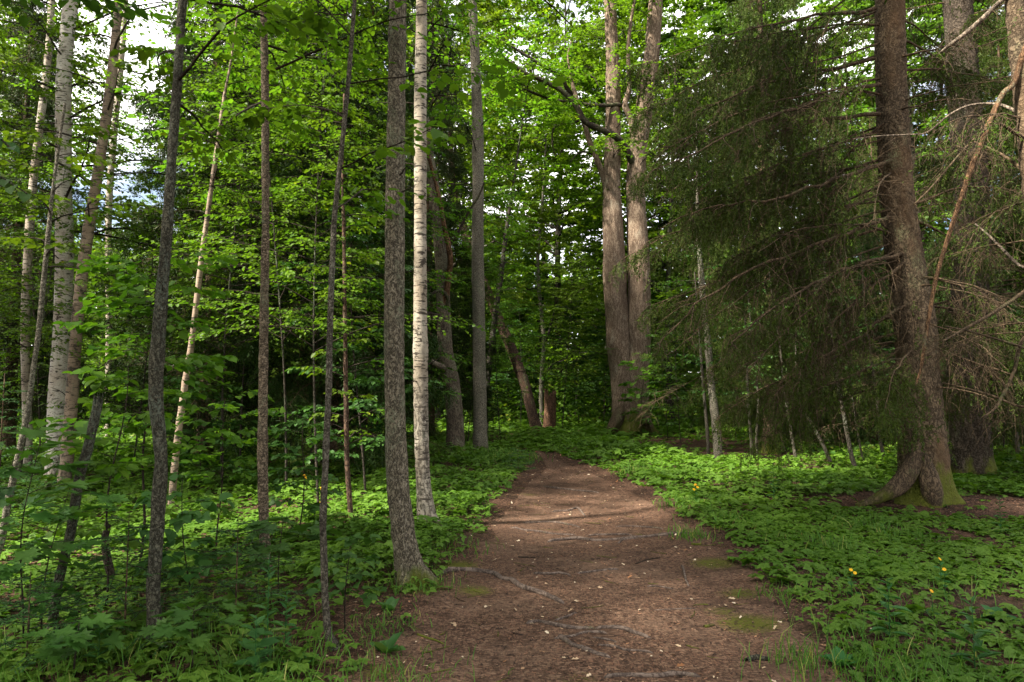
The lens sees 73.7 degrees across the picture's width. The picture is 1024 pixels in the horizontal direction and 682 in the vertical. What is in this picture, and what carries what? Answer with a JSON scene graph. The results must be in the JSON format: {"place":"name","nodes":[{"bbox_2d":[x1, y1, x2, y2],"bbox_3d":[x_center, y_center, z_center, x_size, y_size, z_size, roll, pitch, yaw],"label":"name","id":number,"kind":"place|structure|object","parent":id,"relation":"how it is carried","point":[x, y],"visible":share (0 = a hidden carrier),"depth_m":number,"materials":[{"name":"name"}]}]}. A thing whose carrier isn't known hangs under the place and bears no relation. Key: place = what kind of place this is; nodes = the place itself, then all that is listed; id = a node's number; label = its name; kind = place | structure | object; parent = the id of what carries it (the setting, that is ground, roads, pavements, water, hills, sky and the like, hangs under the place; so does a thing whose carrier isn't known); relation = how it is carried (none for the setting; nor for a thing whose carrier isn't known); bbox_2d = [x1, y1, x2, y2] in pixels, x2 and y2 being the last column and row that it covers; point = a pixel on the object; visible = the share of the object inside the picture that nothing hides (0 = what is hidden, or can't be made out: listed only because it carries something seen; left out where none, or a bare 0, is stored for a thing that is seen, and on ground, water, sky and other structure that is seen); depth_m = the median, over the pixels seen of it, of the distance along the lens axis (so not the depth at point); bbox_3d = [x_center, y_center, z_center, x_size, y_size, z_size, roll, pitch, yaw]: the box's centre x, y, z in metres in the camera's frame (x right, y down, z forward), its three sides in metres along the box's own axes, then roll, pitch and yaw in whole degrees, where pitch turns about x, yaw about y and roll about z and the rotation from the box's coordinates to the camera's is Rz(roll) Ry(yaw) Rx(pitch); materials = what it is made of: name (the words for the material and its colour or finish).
{"place":"outdoors","nodes":[
{"label":"outdoors","id":0,"kind":"place"},
{"bbox_2d":[0,0,1019,375],"label":"sky","id":1,"kind":"structure","parent":0,"point":[155,38],"materials":[{"name":"white"}]},
{"bbox_2d":[0,412,1023,681],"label":"ground","id":2,"kind":"structure","parent":0,"point":[352,604],"depth_m":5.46,"materials":[{"name":"green plant"}]},
{"bbox_2d":[0,373,69,523],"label":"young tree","id":3,"kind":"object","parent":2,"relation":"on","point":[2,428],"visible":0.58,"depth_m":7.30,"materials":[{"name":"green plant"}]},
{"bbox_2d":[0,5,97,360],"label":"young tree","id":4,"kind":"object","parent":2,"relation":"on","point":[5,46],"visible":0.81,"depth_m":9.79,"materials":[{"name":"green plant"}]},
{"bbox_2d":[0,421,103,643],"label":"maple sapling","id":5,"kind":"object","parent":2,"relation":"on","point":[25,556],"visible":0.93,"depth_m":4.13,"materials":[{"name":"green plant"}]},
{"bbox_2d":[0,0,114,457],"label":"dark spruce","id":6,"kind":"object","parent":2,"relation":"on","point":[14,94],"visible":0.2,"depth_m":16.01,"materials":[{"name":"green plant"}]},
{"bbox_2d":[0,570,129,673],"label":"spruce seedling","id":7,"kind":"object","parent":2,"relation":"on","point":[31,592],"visible":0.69,"depth_m":3.88,"materials":[{"name":"green plant"}]},
{"bbox_2d":[0,488,132,639],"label":"maple sapling","id":8,"kind":"object","parent":2,"relation":"on","point":[6,572],"visible":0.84,"depth_m":4.24,"materials":[{"name":"green plant"}]},
{"bbox_2d":[0,150,133,452],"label":"young tree","id":9,"kind":"object","parent":2,"relation":"on","point":[21,219],"visible":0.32,"depth_m":14.81,"materials":[{"name":"green plant"}]},
{"bbox_2d":[14,612,130,676],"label":"maple sapling","id":10,"kind":"object","parent":2,"relation":"on","point":[51,650],"visible":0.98,"depth_m":3.59,"materials":[{"name":"green plant"}]},
{"bbox_2d":[0,0,148,205],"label":"edge tree","id":11,"kind":"object","parent":2,"relation":"on","point":[93,6],"visible":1,"depth_m":4.35,"materials":[{"name":"green plant"}]},
{"bbox_2d":[47,393,102,628],"bbox_3d":[-2.913,1.230,4.543,0.319,1.784,0.072,0,-4,5],"label":"broken snag","id":12,"kind":"object","parent":2,"relation":"on","point":[88,447],"visible":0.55,"depth_m":4.54,"materials":[{"name":"grey plant"}]},
{"bbox_2d":[0,103,162,554],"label":"leaning sapling","id":13,"kind":"object","parent":2,"relation":"on","point":[48,247],"visible":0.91,"depth_m":6.03,"materials":[{"name":"green plant"}]},
{"bbox_2d":[0,0,163,473],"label":"pale birch","id":14,"kind":"object","parent":2,"relation":"on","point":[26,264],"visible":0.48,"depth_m":13.38,"materials":[{"name":"green plant"}]},
{"bbox_2d":[0,6,164,477],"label":"young tree","id":15,"kind":"object","parent":2,"relation":"on","point":[41,93],"visible":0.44,"depth_m":11.70,"materials":[{"name":"green plant"}]},
{"bbox_2d":[0,0,186,306],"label":"leafy tree","id":16,"kind":"object","parent":2,"relation":"on","point":[82,105],"visible":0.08,"depth_m":25.21,"materials":[{"name":"green plant"}]},
{"bbox_2d":[0,0,224,484],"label":"white birch","id":17,"kind":"object","parent":2,"relation":"on","point":[57,378],"visible":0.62,"depth_m":11.68,"materials":[{"name":"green plant"}]},
{"bbox_2d":[30,354,202,607],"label":"lime sapling","id":18,"kind":"object","parent":2,"relation":"on","point":[117,380],"visible":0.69,"depth_m":4.93,"materials":[{"name":"green plant"}]},
{"bbox_2d":[58,0,175,436],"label":"distant birch","id":19,"kind":"object","parent":2,"relation":"on","point":[111,167],"visible":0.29,"depth_m":21.20,"materials":[{"name":"green plant"}]},
{"bbox_2d":[37,511,210,655],"bbox_3d":[-2.434,1.504,4.333,1.014,0.830,1.361,3,-5,-39],"label":"spruce seedling","id":20,"kind":"object","parent":2,"relation":"on","point":[122,596],"visible":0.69,"depth_m":4.33,"materials":[{"name":"green plant"}]},
{"bbox_2d":[0,0,251,490],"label":"tan birch","id":21,"kind":"object","parent":2,"relation":"on","point":[94,197],"visible":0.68,"depth_m":11.12,"materials":[{"name":"green plant"}]},
{"bbox_2d":[23,161,234,476],"bbox_3d":[-6.831,-0.320,12.320,3.148,5.702,3.122,0,-4,2],"label":"young tree","id":22,"kind":"object","parent":2,"relation":"on","point":[150,185],"visible":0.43,"depth_m":12.41,"materials":[{"name":"green plant"}]},
{"bbox_2d":[29,249,243,560],"bbox_3d":[-3.063,0.576,5.779,1.460,2.883,1.608,1,-4,-16],"label":"lime sapling","id":23,"kind":"object","parent":2,"relation":"on","point":[219,366],"visible":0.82,"depth_m":5.85,"materials":[{"name":"green plant"}]},
{"bbox_2d":[119,472,234,614],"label":"aspen sapling","id":24,"kind":"object","parent":2,"relation":"on","point":[184,516],"visible":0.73,"depth_m":4.49,"materials":[{"name":"green plant"}]},
{"bbox_2d":[135,595,248,666],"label":"maple sapling","id":25,"kind":"object","parent":2,"relation":"on","point":[164,627],"visible":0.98,"depth_m":3.75,"materials":[{"name":"green plant"}]},
{"bbox_2d":[129,375,257,489],"bbox_3d":[-4.871,1.475,10.858,1.986,1.854,1.730,0,-4,0],"label":"hazel bush","id":26,"kind":"object","parent":2,"relation":"on","point":[234,423],"visible":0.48,"depth_m":10.79,"materials":[{"name":"green plant"}]},
{"bbox_2d":[78,0,319,457],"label":"dark spruce","id":27,"kind":"object","parent":2,"relation":"on","point":[191,213],"visible":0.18,"depth_m":14.88,"materials":[{"name":"green plant"}]},
{"bbox_2d":[85,10,358,481],"bbox_3d":[-4.630,-1.575,11.545,4.133,8.172,3.401,0,-4,2],"label":"young tree","id":28,"kind":"object","parent":2,"relation":"on","point":[216,223],"visible":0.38,"depth_m":11.44,"materials":[{"name":"green plant"}]},
{"bbox_2d":[113,1,334,511],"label":"slender birch","id":29,"kind":"object","parent":2,"relation":"on","point":[210,194],"visible":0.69,"depth_m":9.03,"materials":[{"name":"green plant"}]},
{"bbox_2d":[168,389,285,550],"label":"lime sapling","id":30,"kind":"object","parent":2,"relation":"on","point":[243,432],"visible":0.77,"depth_m":6.58,"materials":[{"name":"green plant"}]},
{"bbox_2d":[144,516,318,641],"bbox_3d":[-1.825,1.546,4.565,1.074,0.750,1.284,3,-5,-39],"label":"spruce seedling","id":31,"kind":"object","parent":2,"relation":"on","point":[236,581],"visible":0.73,"depth_m":4.52,"materials":[{"name":"green plant"}]},
{"bbox_2d":[109,0,371,648],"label":"lichened tree","id":32,"kind":"object","parent":2,"relation":"on","point":[180,71],"visible":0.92,"depth_m":4.26,"materials":[{"name":"grey plant"}]},
{"bbox_2d":[128,80,360,466],"bbox_3d":[-4.641,-1.214,12.786,4.163,7.602,4.198,1,-4,-16],"label":"young tree","id":33,"kind":"object","parent":2,"relation":"on","point":[291,363],"visible":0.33,"depth_m":12.64,"materials":[{"name":"green plant"}]},
{"bbox_2d":[231,614,280,674],"bbox_3d":[-1.383,1.662,3.688,0.242,0.362,0.225,3,-5,-34],"label":"tall herb","id":34,"kind":"object","parent":2,"relation":"on","point":[255,633],"visible":0.91,"depth_m":3.71,"materials":[{"name":"green plant"}]},
{"bbox_2d":[139,1,376,448],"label":"dark spruce","id":35,"kind":"object","parent":2,"relation":"on","point":[269,53],"visible":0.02,"depth_m":17.71,"materials":[{"name":"green plant"}]},
{"bbox_2d":[170,61,354,346],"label":"young tree","id":36,"kind":"object","parent":2,"relation":"on","point":[193,120],"visible":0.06,"depth_m":14.84,"materials":[{"name":"green plant"}]},
{"bbox_2d":[130,0,407,485],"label":"young tree","id":37,"kind":"object","parent":2,"relation":"on","point":[208,29],"visible":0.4,"depth_m":10.35,"materials":[{"name":"green plant"}]},
{"bbox_2d":[212,516,343,604],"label":"maple sapling","id":38,"kind":"object","parent":2,"relation":"on","point":[283,547],"visible":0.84,"depth_m":4.92,"materials":[{"name":"green plant"}]},
{"bbox_2d":[268,418,344,537],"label":"lime sapling","id":39,"kind":"object","parent":2,"relation":"on","point":[311,507],"visible":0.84,"depth_m":7.18,"materials":[{"name":"green plant"}]},
{"bbox_2d":[149,0,483,581],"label":"grey alder","id":40,"kind":"object","parent":2,"relation":"on","point":[262,469],"visible":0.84,"depth_m":5.91,"materials":[{"name":"brown wood"}]},
{"bbox_2d":[152,0,488,515],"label":"young tree","id":41,"kind":"object","parent":2,"relation":"on","point":[291,187],"visible":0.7,"depth_m":8.92,"materials":[{"name":"green plant"}]},
{"bbox_2d":[199,0,457,480],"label":"dark spruce","id":42,"kind":"object","parent":2,"relation":"on","point":[297,396],"visible":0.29,"depth_m":13.18,"materials":[{"name":"green plant"}]},
{"bbox_2d":[205,0,456,473],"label":"young tree","id":43,"kind":"object","parent":2,"relation":"on","point":[334,89],"visible":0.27,"depth_m":12.80,"materials":[{"name":"green plant"}]},
{"bbox_2d":[242,201,445,493],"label":"young tree","id":44,"kind":"object","parent":2,"relation":"on","point":[364,380],"visible":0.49,"depth_m":10.35,"materials":[{"name":"green plant"}]},
{"bbox_2d":[302,532,386,632],"bbox_3d":[-1.061,1.563,4.425,0.526,0.681,0.588,0,-4,0],"label":"leafy shoot","id":45,"kind":"object","parent":2,"relation":"on","point":[350,540],"visible":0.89,"depth_m":4.32,"materials":[{"name":"green plant"}]},
{"bbox_2d":[295,93,407,519],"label":"leafy sapling","id":46,"kind":"object","parent":2,"relation":"on","point":[344,393],"visible":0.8,"depth_m":8.05,"materials":[{"name":"green plant"}]},
{"bbox_2d":[292,81,472,436],"bbox_3d":[-2.898,-1.427,14.873,4.617,8.362,4.579,2,-5,-26],"label":"young tree","id":47,"kind":"object","parent":2,"relation":"on","point":[435,212],"visible":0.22,"depth_m":15.20,"materials":[{"name":"green plant"}]},
{"bbox_2d":[239,0,564,650],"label":"tree","id":48,"kind":"object","parent":2,"relation":"on","point":[311,18],"visible":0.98,"depth_m":4.40,"materials":[{"name":"grey plant"}]},
{"bbox_2d":[376,0,468,532],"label":"bright birch","id":49,"kind":"object","parent":2,"relation":"on","point":[425,502],"visible":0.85,"depth_m":7.70,"materials":[{"name":"white plant"}]},
{"bbox_2d":[354,0,509,440],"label":"dark spruce","id":50,"kind":"object","parent":2,"relation":"on","point":[442,167],"visible":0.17,"depth_m":21.11,"materials":[{"name":"green plant"}]},
{"bbox_2d":[347,0,537,454],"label":"bent oak","id":51,"kind":"object","parent":2,"relation":"on","point":[455,435],"visible":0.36,"depth_m":16.86,"materials":[{"name":"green plant"}]},
{"bbox_2d":[385,51,543,433],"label":"leaning tree","id":52,"kind":"object","parent":2,"relation":"on","point":[529,402],"visible":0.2,"depth_m":24.56,"materials":[{"name":"green plant"}]},
{"bbox_2d":[368,0,572,415],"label":"leafy tree","id":53,"kind":"object","parent":2,"relation":"on","point":[535,232],"visible":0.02,"depth_m":43.67,"materials":[{"name":"green plant"}]},
{"bbox_2d":[347,0,599,422],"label":"leafy tree","id":54,"kind":"object","parent":2,"relation":"on","point":[485,8],"visible":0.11,"depth_m":28.43,"materials":[{"name":"green plant"}]},
{"bbox_2d":[407,0,547,450],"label":"grey birch","id":55,"kind":"object","parent":2,"relation":"on","point":[480,424],"visible":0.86,"depth_m":17.25,"materials":[{"name":"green plant"}]},
{"bbox_2d":[432,236,529,440],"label":"young tree","id":56,"kind":"object","parent":2,"relation":"on","point":[463,277],"visible":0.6,"depth_m":19.84,"materials":[{"name":"green plant"}]},
{"bbox_2d":[382,0,612,591],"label":"rough birch","id":57,"kind":"object","parent":2,"relation":"on","point":[408,562],"visible":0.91,"depth_m":5.54,"materials":[{"name":"grey plant"}]},
{"bbox_2d":[436,176,571,438],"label":"young tree","id":58,"kind":"object","parent":2,"relation":"on","point":[503,205],"visible":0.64,"depth_m":20.81,"materials":[{"name":"green plant"}]},
{"bbox_2d":[0,416,1023,681],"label":"ground cover","id":59,"kind":"object","parent":2,"relation":"on","point":[460,492],"visible":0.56,"depth_m":7.17,"materials":[{"name":"green plant"}]},
{"bbox_2d":[0,324,1023,473],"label":"undergrowth","id":60,"kind":"object","parent":2,"relation":"on","point":[510,413],"visible":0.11,"depth_m":27.32,"materials":[{"name":"green plant"}]},
{"bbox_2d":[1,216,1023,413],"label":"woodland","id":61,"kind":"object","parent":2,"relation":"on","point":[535,321],"visible":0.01,"depth_m":50.13,"materials":[{"name":"green plant"}]},
{"bbox_2d":[467,217,568,424],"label":"young tree","id":62,"kind":"object","parent":2,"relation":"on","point":[529,317],"visible":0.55,"depth_m":27.52,"materials":[{"name":"green plant"}]},
{"bbox_2d":[446,8,596,430],"bbox_3d":[0.182,-3.699,24.524,5.812,14.554,5.811,0,-4,0],"label":"thin dark tree","id":63,"kind":"object","parent":2,"relation":"on","point":[540,112],"visible":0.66,"depth_m":24.50,"materials":[{"name":"green plant"}]},
{"bbox_2d":[486,33,599,425],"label":"pale slim tree","id":64,"kind":"object","parent":2,"relation":"on","point":[556,137],"visible":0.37,"depth_m":28.33,"materials":[{"name":"green plant"}]},
{"bbox_2d":[458,57,665,415],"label":"leafy tree","id":65,"kind":"object","parent":2,"relation":"on","point":[566,334],"visible":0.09,"depth_m":42.91,"materials":[{"name":"green plant"}]},
{"bbox_2d":[456,0,679,420],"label":"leafy tree","id":66,"kind":"object","parent":2,"relation":"on","point":[541,14],"visible":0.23,"depth_m":34.92,"materials":[{"name":"green plant"}]},
{"bbox_2d":[523,228,616,426],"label":"young tree","id":67,"kind":"object","parent":2,"relation":"on","point":[568,341],"visible":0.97,"depth_m":25.42,"materials":[{"name":"green plant"}]},
{"bbox_2d":[532,255,607,419],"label":"young tree","id":68,"kind":"object","parent":2,"relation":"on","point":[597,317],"visible":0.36,"depth_m":33.31,"materials":[{"name":"green plant"}]},
{"bbox_2d":[536,300,609,422],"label":"young tree","id":69,"kind":"object","parent":2,"relation":"on","point":[574,378],"visible":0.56,"depth_m":28.94,"materials":[{"name":"green plant"}]},
{"bbox_2d":[569,320,611,426],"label":"young tree","id":70,"kind":"object","parent":2,"relation":"on","point":[588,387],"visible":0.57,"depth_m":27.65,"materials":[{"name":"green plant"}]},
{"bbox_2d":[486,0,700,416],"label":"leafy tree","id":71,"kind":"object","parent":2,"relation":"on","point":[552,298],"visible":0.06,"depth_m":41.98,"materials":[{"name":"green plant"}]},
{"bbox_2d":[467,0,720,435],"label":"twin lime","id":72,"kind":"object","parent":2,"relation":"on","point":[625,338],"visible":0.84,"depth_m":25.10,"materials":[{"name":"green plant"}]},
{"bbox_2d":[531,54,723,417],"bbox_3d":[7.326,-6.107,40.804,13.373,21.753,14.424,-3,-5,34],"label":"leafy tree","id":73,"kind":"object","parent":2,"relation":"on","point":[648,213],"visible":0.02,"depth_m":39.18,"materials":[{"name":"green plant"}]},
{"bbox_2d":[518,0,751,326],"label":"leafy tree","id":74,"kind":"object","parent":2,"relation":"on","point":[581,230],"visible":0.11,"depth_m":35.56,"materials":[{"name":"green plant"}]},
{"bbox_2d":[618,360,669,433],"bbox_3d":[4.589,1.991,23.245,2.010,2.662,1.824,4,-6,-43],"label":"leafy shoot","id":75,"kind":"object","parent":2,"relation":"on","point":[623,362],"visible":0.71,"depth_m":23.26,"materials":[{"name":"green plant"}]},
{"bbox_2d":[487,0,811,425],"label":"leafy tree","id":76,"kind":"object","parent":2,"relation":"on","point":[698,7],"visible":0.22,"depth_m":31.43,"materials":[{"name":"green plant"}]},
{"bbox_2d":[630,333,703,439],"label":"young tree","id":77,"kind":"object","parent":2,"relation":"on","point":[663,388],"visible":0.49,"depth_m":22.27,"materials":[{"name":"green plant"}]},
{"bbox_2d":[627,276,733,442],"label":"young tree","id":78,"kind":"object","parent":2,"relation":"on","point":[674,347],"visible":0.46,"depth_m":21.24,"materials":[{"name":"green plant"}]},
{"bbox_2d":[567,3,827,379],"bbox_3d":[9.799,-6.791,37.137,15.002,22.623,13.908,3,-5,-39],"label":"leafy tree","id":79,"kind":"object","parent":2,"relation":"on","point":[669,35],"visible":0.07,"depth_m":35.84,"materials":[{"name":"green plant"}]},
{"bbox_2d":[659,122,761,457],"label":"thin birch","id":80,"kind":"object","parent":2,"relation":"on","point":[714,410],"visible":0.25,"depth_m":15.63,"materials":[{"name":"grey plant"}]},
{"bbox_2d":[600,0,949,369],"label":"leafy tree","id":81,"kind":"object","parent":2,"relation":"on","point":[716,14],"visible":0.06,"depth_m":29.31,"materials":[{"name":"green plant"}]},
{"bbox_2d":[678,0,890,453],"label":"hanging spruce","id":82,"kind":"object","parent":2,"relation":"on","point":[778,6],"visible":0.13,"depth_m":17.50,"materials":[{"name":"green plant"}]},
{"bbox_2d":[662,0,944,314],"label":"leafy tree","id":83,"kind":"object","parent":2,"relation":"on","point":[823,7],"visible":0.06,"depth_m":34.01,"materials":[{"name":"green plant"}]},
{"bbox_2d":[608,0,1023,507],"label":"great spruce","id":84,"kind":"object","parent":2,"relation":"on","point":[923,476],"visible":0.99,"depth_m":9.08,"materials":[{"name":"green plant"}]},
{"bbox_2d":[802,82,879,438],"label":"hanging spruce","id":85,"kind":"object","parent":2,"relation":"on","point":[849,194],"visible":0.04,"depth_m":21.26,"materials":[{"name":"green plant"}]},
{"bbox_2d":[811,241,874,450],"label":"dark spruce","id":86,"kind":"object","parent":2,"relation":"on","point":[861,430],"visible":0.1,"depth_m":18.18,"materials":[{"name":"green plant"}]},
{"bbox_2d":[701,0,1017,311],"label":"leafy tree","id":87,"kind":"object","parent":2,"relation":"on","point":[918,139],"visible":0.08,"depth_m":28.24,"materials":[{"name":"green plant"}]},
{"bbox_2d":[837,205,896,443],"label":"dark spruce","id":88,"kind":"object","parent":2,"relation":"on","point":[867,246],"visible":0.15,"depth_m":20.04,"materials":[{"name":"green plant"}]},
{"bbox_2d":[851,110,891,417],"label":"hanging spruce","id":89,"kind":"object","parent":2,"relation":"on","point":[872,179],"visible":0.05,"depth_m":23.47,"materials":[{"name":"green plant"}]},
{"bbox_2d":[763,0,1023,322],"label":"leafy tree","id":90,"kind":"object","parent":2,"relation":"on","point":[870,4],"visible":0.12,"depth_m":27.70,"materials":[{"name":"green plant"}]},
{"bbox_2d":[810,1,1017,300],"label":"leafy tree","id":91,"kind":"object","parent":2,"relation":"on","point":[917,113],"visible":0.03,"depth_m":33.84,"materials":[{"name":"green plant"}]},
{"bbox_2d":[810,0,1023,476],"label":"second spruce","id":92,"kind":"object","parent":2,"relation":"on","point":[980,461],"visible":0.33,"depth_m":12.67,"materials":[{"name":"green plant"}]},
{"bbox_2d":[831,0,1023,461],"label":"edge spruce","id":93,"kind":"object","parent":2,"relation":"on","point":[1014,17],"visible":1,"depth_m":7.12,"materials":[{"name":"green plant"}]},
{"bbox_2d":[852,0,1021,289],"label":"leafy tree","id":94,"kind":"object","parent":2,"relation":"on","point":[870,67],"visible":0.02,"depth_m":29.26,"materials":[{"name":"green plant"}]},
{"bbox_2d":[943,596,1001,671],"bbox_3d":[2.588,1.655,3.847,0.254,0.436,0.256,4,-6,-40],"label":"tall herb","id":95,"kind":"object","parent":2,"relation":"on","point":[978,643],"visible":0.98,"depth_m":3.83,"materials":[{"name":"green plant"}]},
{"bbox_2d":[940,6,1023,430],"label":"hanging spruce","id":96,"kind":"object","parent":2,"relation":"on","point":[1018,235],"visible":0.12,"depth_m":13.35,"materials":[{"name":"green plant"}]},
{"bbox_2d":[945,0,1023,440],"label":"hanging spruce","id":97,"kind":"object","parent":2,"relation":"on","point":[990,61],"visible":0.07,"depth_m":19.56,"materials":[{"name":"green plant"}]},
{"bbox_2d":[331,448,849,681],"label":"path","id":98,"kind":"structure","parent":0,"point":[686,655],"depth_m":5.00,"materials":[{"name":"brown soil"}]},
{"bbox_2d":[435,567,563,603],"bbox_3d":[-0.045,1.992,5.606,1.264,0.104,0.466,-2,-5,28],"label":"exposed root","id":99,"kind":"object","parent":98,"relation":"on","point":[513,580],"visible":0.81,"depth_m":5.71,"materials":[{"name":"brown plant"}]},
{"bbox_2d":[0,441,1023,681],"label":"needle litter","id":100,"kind":"object","parent":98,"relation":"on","point":[681,678],"visible":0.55,"depth_m":5.29,"materials":[{"name":"brown plant"}]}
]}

